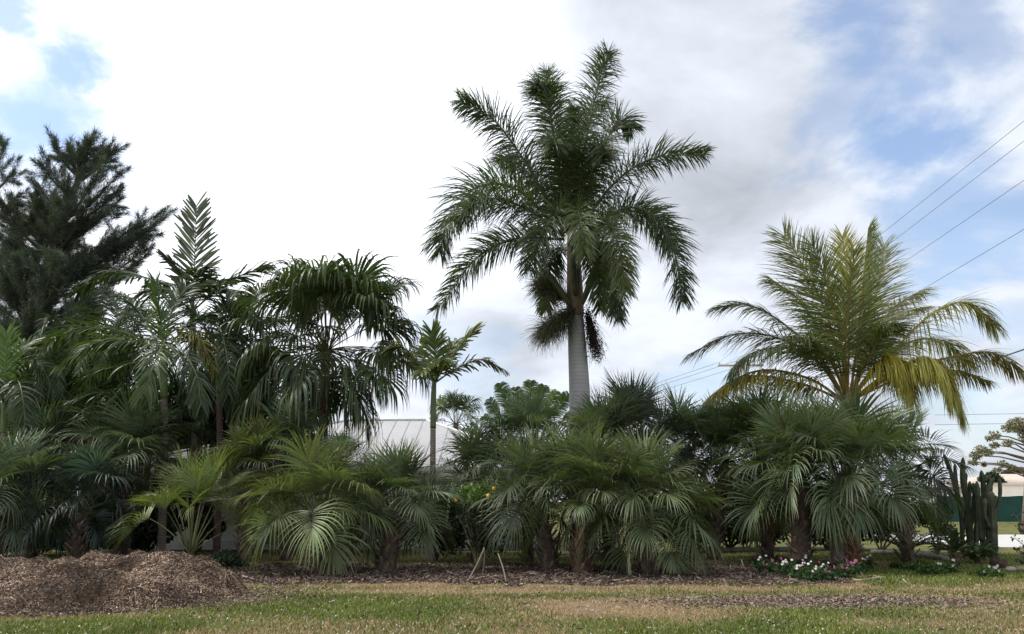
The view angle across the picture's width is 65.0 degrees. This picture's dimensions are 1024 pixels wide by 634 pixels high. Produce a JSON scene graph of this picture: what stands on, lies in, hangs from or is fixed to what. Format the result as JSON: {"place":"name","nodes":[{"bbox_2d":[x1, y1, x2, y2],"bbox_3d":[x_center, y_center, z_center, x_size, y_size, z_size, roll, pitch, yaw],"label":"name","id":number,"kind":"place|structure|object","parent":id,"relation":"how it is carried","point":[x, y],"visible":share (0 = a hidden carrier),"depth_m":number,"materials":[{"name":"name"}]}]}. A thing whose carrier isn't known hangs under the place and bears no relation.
{"place":"outdoors","nodes":[
{"label":"outdoors","id":0,"kind":"place"},
{"bbox_2d":[0,551,1023,633],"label":"lawn","id":1,"kind":"structure","parent":0,"point":[599,602],"depth_m":13.45,"materials":[{"name":"green plant"}]},
{"bbox_2d":[0,396,121,558],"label":"sabal palm","id":2,"kind":"object","parent":1,"relation":"on","point":[47,422],"visible":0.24,"depth_m":22.93,"materials":[{"name":"green plant"}]},
{"bbox_2d":[56,524,90,558],"bbox_3d":[-11.324,5.834,20.743,0.800,1.089,0.810,7,-15,-28],"label":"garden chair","id":3,"kind":"object","parent":1,"relation":"on","point":[59,541],"visible":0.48,"depth_m":20.80,"materials":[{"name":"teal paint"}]},
{"bbox_2d":[48,384,210,555],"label":"sabal palm","id":4,"kind":"object","parent":1,"relation":"on","point":[139,434],"visible":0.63,"depth_m":22.76,"materials":[{"name":"green plant"}]},
{"bbox_2d":[0,546,276,617],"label":"mulch heap","id":5,"kind":"object","parent":1,"relation":"on","point":[95,582],"visible":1,"depth_m":12.50,"materials":[{"name":"wood"}]},
{"bbox_2d":[211,549,249,567],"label":"leafy shrub","id":6,"kind":"object","parent":1,"relation":"on","point":[223,560],"visible":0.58,"depth_m":19.61,"materials":[{"name":"green plant"}]},
{"bbox_2d":[175,410,309,561],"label":"sabal palm","id":7,"kind":"object","parent":1,"relation":"on","point":[235,456],"visible":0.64,"depth_m":21.72,"materials":[{"name":"green plant"}]},
{"bbox_2d":[215,392,353,560],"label":"sabal palm","id":8,"kind":"object","parent":1,"relation":"on","point":[307,425],"visible":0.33,"depth_m":22.34,"materials":[{"name":"green plant"}]},
{"bbox_2d":[310,427,377,560],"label":"sabal palm","id":9,"kind":"object","parent":1,"relation":"on","point":[359,448],"visible":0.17,"depth_m":22.01,"materials":[{"name":"green plant"}]},
{"bbox_2d":[327,490,382,553],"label":"leafy shrub","id":10,"kind":"object","parent":1,"relation":"on","point":[351,548],"visible":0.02,"depth_m":24.48,"materials":[{"name":"green plant"}]},
{"bbox_2d":[416,415,525,561],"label":"sabal palm","id":11,"kind":"object","parent":1,"relation":"on","point":[463,446],"visible":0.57,"depth_m":21.83,"materials":[{"name":"green plant"}]},
{"bbox_2d":[443,479,508,569],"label":"citrus shrub","id":12,"kind":"object","parent":1,"relation":"on","point":[475,554],"visible":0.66,"depth_m":19.26,"materials":[{"name":"green plant"}]},
{"bbox_2d":[4,559,1023,630],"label":"mulch bed","id":13,"kind":"object","parent":1,"relation":"on","point":[785,599],"visible":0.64,"depth_m":16.22,"materials":[{"name":"brown wood"}]},
{"bbox_2d":[467,384,580,561],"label":"sabal palm","id":14,"kind":"object","parent":1,"relation":"on","point":[520,413],"visible":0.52,"depth_m":21.98,"materials":[{"name":"green plant"}]},
{"bbox_2d":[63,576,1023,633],"bbox_3d":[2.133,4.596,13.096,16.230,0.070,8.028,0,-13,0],"label":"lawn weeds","id":15,"kind":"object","parent":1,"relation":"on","point":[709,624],"visible":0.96,"depth_m":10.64,"materials":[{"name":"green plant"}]},
{"bbox_2d":[558,382,682,562],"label":"sabal palm","id":16,"kind":"object","parent":1,"relation":"on","point":[592,414],"visible":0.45,"depth_m":21.95,"materials":[{"name":"green plant"}]},
{"bbox_2d":[570,367,701,560],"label":"sabal palm","id":17,"kind":"object","parent":1,"relation":"on","point":[644,401],"visible":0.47,"depth_m":22.37,"materials":[{"name":"green plant"}]},
{"bbox_2d":[653,491,722,547],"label":"leafy shrub","id":18,"kind":"object","parent":1,"relation":"on","point":[699,524],"visible":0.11,"depth_m":25.76,"materials":[{"name":"green plant"}]},
{"bbox_2d":[644,383,738,559],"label":"sabal palm","id":19,"kind":"object","parent":1,"relation":"on","point":[688,415],"visible":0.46,"depth_m":22.81,"materials":[{"name":"green plant"}]},
{"bbox_2d":[702,547,790,551],"bbox_3d":[7.768,7.529,25.970,3.605,0.161,0.394,3,-13,-14],"label":"garden edging","id":20,"kind":"object","parent":1,"relation":"on","point":[747,549],"visible":0.41,"depth_m":25.97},
{"bbox_2d":[700,379,813,557],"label":"sabal palm","id":21,"kind":"object","parent":1,"relation":"on","point":[742,403],"visible":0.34,"depth_m":22.38,"materials":[{"name":"green plant"}]},
{"bbox_2d":[754,558,774,572],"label":"vinca plant","id":22,"kind":"object","parent":1,"relation":"on","point":[763,566],"visible":0.93,"depth_m":18.06,"materials":[{"name":"green plant"}]},
{"bbox_2d":[773,559,800,574],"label":"vinca plant","id":23,"kind":"object","parent":1,"relation":"on","point":[785,568],"visible":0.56,"depth_m":17.65,"materials":[{"name":"green plant"}]},
{"bbox_2d":[709,388,891,565],"bbox_3d":[7.327,4.045,20.224,4.592,4.465,4.746,0,-13,0],"label":"sabal palm","id":24,"kind":"object","parent":1,"relation":"on","point":[799,545],"visible":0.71,"depth_m":19.82,"materials":[{"name":"green plant"}]},
{"bbox_2d":[789,563,812,579],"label":"vinca plant","id":25,"kind":"object","parent":1,"relation":"on","point":[798,574],"visible":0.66,"depth_m":16.53,"materials":[{"name":"green plant"}]},
{"bbox_2d":[792,554,810,566],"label":"vinca plant","id":26,"kind":"object","parent":1,"relation":"on","point":[798,561],"visible":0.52,"depth_m":18.97,"materials":[{"name":"white plant"}]},
{"bbox_2d":[802,565,821,581],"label":"vinca plant","id":27,"kind":"object","parent":1,"relation":"on","point":[814,574],"visible":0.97,"depth_m":16.26,"materials":[{"name":"green plant"}]},
{"bbox_2d":[817,565,839,579],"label":"vinca plant","id":28,"kind":"object","parent":1,"relation":"on","point":[827,574],"visible":0.95,"depth_m":16.42,"materials":[{"name":"green plant"}]},
{"bbox_2d":[831,561,858,577],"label":"vinca plant","id":29,"kind":"object","parent":1,"relation":"on","point":[847,572],"visible":0.95,"depth_m":17.02,"materials":[{"name":"green plant"}]},
{"bbox_2d":[746,378,952,564],"bbox_3d":[8.210,3.916,20.138,4.947,4.726,5.023,-10,-16,36],"label":"sabal palm","id":30,"kind":"object","parent":1,"relation":"on","point":[858,433],"visible":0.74,"depth_m":19.21,"materials":[{"name":"green plant"}]},
{"bbox_2d":[800,493,905,564],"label":"sabal palm","id":31,"kind":"object","parent":1,"relation":"on","point":[855,553],"visible":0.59,"depth_m":19.12,"materials":[{"name":"green plant"}]},
{"bbox_2d":[843,559,865,574],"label":"vinca plant","id":32,"kind":"object","parent":1,"relation":"on","point":[858,567],"visible":0.46,"depth_m":17.68,"materials":[{"name":"green plant"}]},
{"bbox_2d":[853,558,871,571],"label":"vinca plant","id":33,"kind":"object","parent":1,"relation":"on","point":[865,566],"visible":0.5,"depth_m":18.35,"materials":[{"name":"green plant"}]},
{"bbox_2d":[862,554,876,568],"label":"vinca plant","id":34,"kind":"object","parent":1,"relation":"on","point":[870,562],"visible":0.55,"depth_m":19.27,"materials":[{"name":"green plant"}]},
{"bbox_2d":[888,561,908,569],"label":"bush","id":35,"kind":"object","parent":1,"relation":"on","point":[900,564],"visible":0.84,"depth_m":19.28,"materials":[{"name":"green plant"}]},
{"bbox_2d":[868,520,945,551],"bbox_3d":[11.104,6.227,22.570,1.804,1.178,1.900,5,-14,-21],"label":"cycad","id":36,"kind":"object","parent":1,"relation":"on","point":[923,541],"visible":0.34,"depth_m":22.44,"materials":[{"name":"green plant"}]},
{"bbox_2d":[870,549,949,560],"bbox_3d":[11.712,6.944,23.414,0.635,0.161,3.255,3,-13,-12],"label":"garden edging","id":37,"kind":"object","parent":1,"relation":"on","point":[920,554],"visible":0.64,"depth_m":23.31,"materials":[{"name":"concrete"}]},
{"bbox_2d":[842,395,980,562],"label":"sabal palm","id":38,"kind":"object","parent":1,"relation":"on","point":[907,554],"visible":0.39,"depth_m":21.66,"materials":[{"name":"green plant"}]},
{"bbox_2d":[904,560,932,570],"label":"bush","id":39,"kind":"object","parent":1,"relation":"on","point":[913,566],"visible":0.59,"depth_m":18.84,"materials":[{"name":"green plant"}]},
{"bbox_2d":[915,564,945,574],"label":"bush","id":40,"kind":"object","parent":1,"relation":"on","point":[935,570],"visible":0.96,"depth_m":17.80,"materials":[{"name":"green plant"}]},
{"bbox_2d":[910,504,957,554],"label":"leafy shrub","id":41,"kind":"object","parent":1,"relation":"on","point":[923,521],"visible":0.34,"depth_m":23.99,"materials":[{"name":"green plant"}]},
{"bbox_2d":[927,559,962,573],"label":"bush","id":42,"kind":"object","parent":1,"relation":"on","point":[953,568],"visible":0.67,"depth_m":18.04,"materials":[{"name":"green plant"}]},
{"bbox_2d":[927,528,980,568],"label":"dwarf date palm","id":43,"kind":"object","parent":1,"relation":"on","point":[954,543],"visible":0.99,"depth_m":19.17,"materials":[{"name":"green plant"}]},
{"bbox_2d":[943,454,971,557],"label":"column cactus","id":44,"kind":"object","parent":1,"relation":"on","point":[962,522],"depth_m":22.98,"materials":[{"name":"green plant"}]},
{"bbox_2d":[960,457,975,559],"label":"column cactus","id":45,"kind":"object","parent":1,"relation":"on","point":[970,514],"depth_m":22.65,"materials":[{"name":"green plant"}]},
{"bbox_2d":[947,539,1002,562],"bbox_3d":[12.192,6.177,21.164,1.286,0.647,1.378,-5,-14,19],"label":"cycad","id":46,"kind":"object","parent":1,"relation":"on","point":[975,555],"visible":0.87,"depth_m":21.02,"materials":[{"name":"green plant"}]},
{"bbox_2d":[964,484,997,546],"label":"column cactus","id":47,"kind":"object","parent":1,"relation":"on","point":[975,534],"depth_m":23.36,"materials":[{"name":"green plant"}]},
{"bbox_2d":[970,470,994,559],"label":"column cactus","id":48,"kind":"object","parent":1,"relation":"on","point":[981,525],"depth_m":22.28,"materials":[{"name":"green plant"}]},
{"bbox_2d":[969,564,1003,576],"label":"bush","id":49,"kind":"object","parent":1,"relation":"on","point":[985,574],"visible":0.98,"depth_m":17.25,"materials":[{"name":"green plant"}]},
{"bbox_2d":[982,478,1001,560],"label":"column cactus","id":50,"kind":"object","parent":1,"relation":"on","point":[991,504],"depth_m":21.96,"materials":[{"name":"green plant"}]},
{"bbox_2d":[988,556,1000,567],"bbox_3d":[11.685,5.995,19.466,0.326,0.453,0.267,0,-13,0],"label":"rock","id":51,"kind":"object","parent":1,"relation":"on","point":[995,560],"visible":0.57,"depth_m":19.41,"materials":[{"name":"stone"}]},
{"bbox_2d":[996,559,1008,568],"bbox_3d":[11.792,5.976,19.280,0.282,0.343,0.271,0,-13,0],"label":"rock","id":52,"kind":"object","parent":1,"relation":"on","point":[1002,563],"visible":0.64,"depth_m":19.25,"materials":[{"name":"stone"}]},
{"bbox_2d":[1010,511,1023,563],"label":"sapling","id":53,"kind":"object","parent":1,"relation":"on","point":[1020,529],"visible":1,"depth_m":18.31,"materials":[{"name":"green plant"}]},
{"bbox_2d":[0,0,1023,501],"label":"sky","id":54,"kind":"structure","parent":0,"point":[311,129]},
{"bbox_2d":[41,502,1023,551],"bbox_3d":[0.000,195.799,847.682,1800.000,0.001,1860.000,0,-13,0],"label":"ground","id":55,"kind":"structure","parent":0,"point":[1007,528],"depth_m":29.87,"materials":[{"name":"green plant"}]},
{"bbox_2d":[0,132,33,274],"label":"casuarina tree","id":56,"kind":"object","parent":55,"relation":"on","point":[12,178],"visible":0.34,"depth_m":39.75,"materials":[{"name":"green plant"}]},
{"bbox_2d":[0,320,63,444],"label":"feather palm","id":57,"kind":"object","parent":55,"relation":"on","point":[9,389],"visible":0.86,"depth_m":23.79,"materials":[{"name":"green plant"}]},
{"bbox_2d":[5,509,71,552],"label":"leafy shrub","id":58,"kind":"object","parent":55,"relation":"on","point":[54,544],"visible":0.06,"depth_m":23.67,"materials":[{"name":"green plant"}]},
{"bbox_2d":[0,425,88,558],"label":"sabal palm","id":59,"kind":"object","parent":55,"relation":"on","point":[12,462],"visible":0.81,"depth_m":19.85,"materials":[{"name":"green plant"}]},
{"bbox_2d":[0,336,94,551],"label":"areca clump","id":60,"kind":"object","parent":55,"relation":"on","point":[42,398],"visible":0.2,"depth_m":26.39,"materials":[{"name":"green plant"}]},
{"bbox_2d":[0,432,164,559],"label":"sabal palm","id":61,"kind":"object","parent":55,"relation":"on","point":[83,467],"visible":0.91,"depth_m":20.16,"materials":[{"name":"green plant"}]},
{"bbox_2d":[26,302,147,549],"bbox_3d":[-15.588,3.724,28.230,4.485,8.554,4.328,10,-16,-37],"label":"areca clump","id":62,"kind":"object","parent":55,"relation":"on","point":[57,354],"visible":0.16,"depth_m":28.01,"materials":[{"name":"green plant"}]},
{"bbox_2d":[0,124,179,368],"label":"casuarina tree","id":63,"kind":"object","parent":55,"relation":"on","point":[48,229],"visible":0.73,"depth_m":34.91,"materials":[{"name":"green plant"}]},
{"bbox_2d":[44,324,144,549],"bbox_3d":[-14.119,4.016,27.178,4.060,7.514,3.489,0,-13,0],"label":"areca clump","id":64,"kind":"object","parent":55,"relation":"on","point":[99,358],"visible":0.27,"depth_m":26.95,"materials":[{"name":"green plant"}]},
{"bbox_2d":[61,288,177,485],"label":"feather palm","id":65,"kind":"object","parent":55,"relation":"on","point":[114,308],"visible":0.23,"depth_m":29.73,"materials":[{"name":"green plant"}]},
{"bbox_2d":[67,506,177,551],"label":"leafy shrub","id":66,"kind":"object","parent":55,"relation":"on","point":[145,533],"visible":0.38,"depth_m":23.24,"materials":[{"name":"green plant"}]},
{"bbox_2d":[33,269,226,552],"bbox_3d":[-11.239,2.588,23.550,6.245,8.785,4.579,0,-13,0],"label":"areca palm","id":67,"kind":"object","parent":55,"relation":"on","point":[143,384],"visible":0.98,"depth_m":23.82,"materials":[{"name":"green plant"}]},
{"bbox_2d":[71,401,188,505],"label":"leafy tree","id":68,"kind":"object","parent":55,"relation":"on","point":[179,440],"visible":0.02,"depth_m":30.41,"materials":[{"name":"green plant"}]},
{"bbox_2d":[101,364,190,551],"bbox_3d":[-12.165,4.630,26.629,2.963,6.074,3.681,6,-14,-23],"label":"areca clump","id":69,"kind":"object","parent":55,"relation":"on","point":[174,383],"visible":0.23,"depth_m":26.52,"materials":[{"name":"green plant"}]},
{"bbox_2d":[67,191,275,551],"bbox_3d":[-11.821,1.573,27.390,7.353,12.483,4.447,0,-13,0],"label":"alexander palm","id":70,"kind":"object","parent":55,"relation":"on","point":[210,285],"visible":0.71,"depth_m":28.13,"materials":[{"name":"green plant"}]},
{"bbox_2d":[145,491,227,552],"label":"leafy shrub","id":71,"kind":"object","parent":55,"relation":"on","point":[210,525],"visible":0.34,"depth_m":25.05,"materials":[{"name":"green plant"}]},
{"bbox_2d":[105,441,287,555],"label":"sabal palm","id":72,"kind":"object","parent":55,"relation":"on","point":[192,473],"visible":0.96,"depth_m":19.01,"materials":[{"name":"green plant"}]},
{"bbox_2d":[157,349,248,550],"bbox_3d":[-10.427,4.354,27.195,2.886,6.863,3.076,-10,-16,36],"label":"areca clump","id":73,"kind":"object","parent":55,"relation":"on","point":[200,418],"visible":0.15,"depth_m":26.77,"materials":[{"name":"green plant"}]},
{"bbox_2d":[174,324,272,446],"bbox_3d":[-10.295,4.117,28.727,3.503,8.009,4.088,12,-17,-41],"label":"areca clump","id":74,"kind":"object","parent":55,"relation":"on","point":[212,331],"visible":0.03,"depth_m":28.44,"materials":[{"name":"green plant"}]},
{"bbox_2d":[174,291,273,554],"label":"feather palm","id":75,"kind":"object","parent":55,"relation":"on","point":[220,347],"visible":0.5,"depth_m":25.20,"materials":[{"name":"green plant"}]},
{"bbox_2d":[196,297,290,544],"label":"feather palm","id":76,"kind":"object","parent":55,"relation":"on","point":[264,399],"visible":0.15,"depth_m":26.40,"materials":[{"name":"green plant"}]},
{"bbox_2d":[215,383,291,550],"bbox_3d":[-8.565,4.908,27.113,2.739,5.745,2.846,11,-17,-40],"label":"areca clump","id":77,"kind":"object","parent":55,"relation":"on","point":[245,421],"visible":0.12,"depth_m":26.72,"materials":[{"name":"green plant"}]},
{"bbox_2d":[264,514,312,552],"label":"leafy shrub","id":78,"kind":"object","parent":55,"relation":"on","point":[297,527],"visible":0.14,"depth_m":25.20,"materials":[{"name":"green plant"}]},
{"bbox_2d":[228,420,410,574],"bbox_3d":[-4.351,4.138,18.588,4.061,3.537,4.106,0,-13,0],"label":"sabal palm","id":79,"kind":"object","parent":55,"relation":"on","point":[324,471],"visible":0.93,"depth_m":18.02,"materials":[{"name":"green plant"}]},
{"bbox_2d":[216,248,431,518],"bbox_3d":[-5.713,2.651,25.151,6.705,9.365,6.852,0,-13,0],"label":"ribbon fan palm","id":80,"kind":"object","parent":55,"relation":"on","point":[336,290],"visible":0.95,"depth_m":24.40,"materials":[{"name":"green plant"}]},
{"bbox_2d":[112,419,538,549],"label":"house","id":81,"kind":"structure","parent":55,"relation":"on","point":[395,430],"depth_m":28.92,"materials":[{"name":"paint"}]},
{"bbox_2d":[324,433,472,572],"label":"sabal palm","id":82,"kind":"object","parent":55,"relation":"on","point":[399,465],"visible":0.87,"depth_m":18.60,"materials":[{"name":"green plant"}]},
{"bbox_2d":[400,488,471,560],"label":"leafy shrub","id":83,"kind":"object","parent":55,"relation":"on","point":[460,541],"visible":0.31,"depth_m":21.81,"materials":[{"name":"green plant"}]},
{"bbox_2d":[381,319,509,562],"bbox_3d":[-1.974,3.246,21.875,3.233,6.741,2.691,-8,-15,30],"label":"christmas palm","id":84,"kind":"object","parent":55,"relation":"on","point":[435,368],"visible":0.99,"depth_m":22.37,"materials":[{"name":"green plant"}]},
{"bbox_2d":[427,388,483,433],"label":"ribbon fan palm","id":85,"kind":"object","parent":55,"relation":"on","point":[454,403],"visible":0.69,"depth_m":40.70,"materials":[{"name":"green plant"}]},
{"bbox_2d":[478,379,568,442],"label":"tree","id":86,"kind":"object","parent":55,"relation":"on","point":[539,388],"visible":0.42,"depth_m":35.84,"materials":[{"name":"green plant"}]},
{"bbox_2d":[459,413,612,569],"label":"sabal palm","id":87,"kind":"object","parent":55,"relation":"on","point":[523,465],"visible":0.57,"depth_m":19.04,"materials":[{"name":"green plant"}]},
{"bbox_2d":[416,39,717,556],"bbox_3d":[1.950,-1.120,25.367,9.796,16.810,7.250,0,-13,0],"label":"royal palm","id":88,"kind":"object","parent":55,"relation":"on","point":[575,158],"visible":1,"depth_m":25.12,"materials":[{"name":"green plant"}]},
{"bbox_2d":[513,415,671,572],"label":"sabal palm","id":89,"kind":"object","parent":55,"relation":"on","point":[576,457],"visible":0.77,"depth_m":18.30,"materials":[{"name":"green plant"}]},
{"bbox_2d":[567,489,673,548],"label":"leafy shrub","id":90,"kind":"object","parent":55,"relation":"on","point":[655,515],"visible":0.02,"depth_m":24.63,"materials":[{"name":"green plant"}]},
{"bbox_2d":[550,424,731,575],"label":"sabal palm","id":91,"kind":"object","parent":55,"relation":"on","point":[645,460],"visible":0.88,"depth_m":18.06,"materials":[{"name":"green plant"}]},
{"bbox_2d":[663,391,770,559],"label":"sabal palm","id":92,"kind":"object","parent":55,"relation":"on","point":[717,527],"visible":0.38,"depth_m":22.68,"materials":[{"name":"green plant"}]},
{"bbox_2d":[666,482,789,547],"bbox_3d":[7.747,6.926,28.195,5.622,2.400,3.009,0,-13,0],"label":"leafy shrub","id":93,"kind":"object","parent":55,"relation":"on","point":[732,539],"visible":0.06,"depth_m":27.85,"materials":[{"name":"green plant"}]},
{"bbox_2d":[718,359,763,465],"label":"utility pole","id":94,"kind":"object","parent":55,"relation":"on","point":[719,364],"visible":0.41,"depth_m":56.40,"materials":[{"name":"brown wood"}]},
{"bbox_2d":[500,121,1023,428],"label":"power line","id":95,"kind":"object","parent":94,"relation":"attached to","point":[884,231],"visible":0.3,"depth_m":26.18,"materials":[{"name":"metal"}]},
{"bbox_2d":[554,141,1023,416],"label":"power line","id":96,"kind":"object","parent":94,"relation":"attached to","point":[884,247],"visible":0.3,"depth_m":25.98,"materials":[{"name":"metal"}]},
{"bbox_2d":[559,180,1023,418],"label":"power line","id":97,"kind":"object","parent":94,"relation":"attached to","point":[887,273],"visible":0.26,"depth_m":25.68,"materials":[{"name":"metal"}]},
{"bbox_2d":[701,476,790,546],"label":"leafy shrub","id":98,"kind":"object","parent":55,"relation":"on","point":[729,519],"visible":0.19,"depth_m":26.37,"materials":[{"name":"green plant"}]},
{"bbox_2d":[775,488,893,549],"bbox_3d":[11.097,6.817,27.512,4.126,2.304,2.243,0,-13,0],"label":"leafy shrub","id":99,"kind":"object","parent":55,"relation":"on","point":[821,540],"visible":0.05,"depth_m":27.03,"materials":[{"name":"green plant"}]},
{"bbox_2d":[681,214,1023,555],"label":"coconut palm","id":100,"kind":"object","parent":55,"relation":"on","point":[868,336],"visible":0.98,"depth_m":24.89,"materials":[{"name":"green plant"}]},
{"bbox_2d":[833,493,944,549],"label":"leafy shrub","id":101,"kind":"object","parent":55,"relation":"on","point":[885,547],"visible":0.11,"depth_m":25.99,"materials":[{"name":"green plant"}]},
{"bbox_2d":[926,474,1023,500],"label":"pale building","id":102,"kind":"structure","parent":55,"relation":"on","point":[1013,484],"depth_m":77.94,"materials":[{"name":"paint"}]},
{"bbox_2d":[940,495,1022,521],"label":"screen fence","id":103,"kind":"object","parent":55,"relation":"on","point":[1010,505],"visible":0.24,"depth_m":60.31,"materials":[{"name":"green fabric"}]},
{"bbox_2d":[976,471,1006,482],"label":"leafy tree","id":104,"kind":"object","parent":55,"relation":"on","point":[995,475],"visible":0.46,"depth_m":78.44,"materials":[{"name":"green plant"}]},
{"bbox_2d":[967,417,1023,523],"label":"tree","id":105,"kind":"object","parent":55,"relation":"on","point":[1016,425],"visible":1,"depth_m":57.05,"materials":[{"name":"green plant"}]},
{"bbox_2d":[890,535,1023,546],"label":"side road","id":106,"kind":"structure","parent":0,"point":[1004,541],"depth_m":33.28,"materials":[{"name":"concrete"}]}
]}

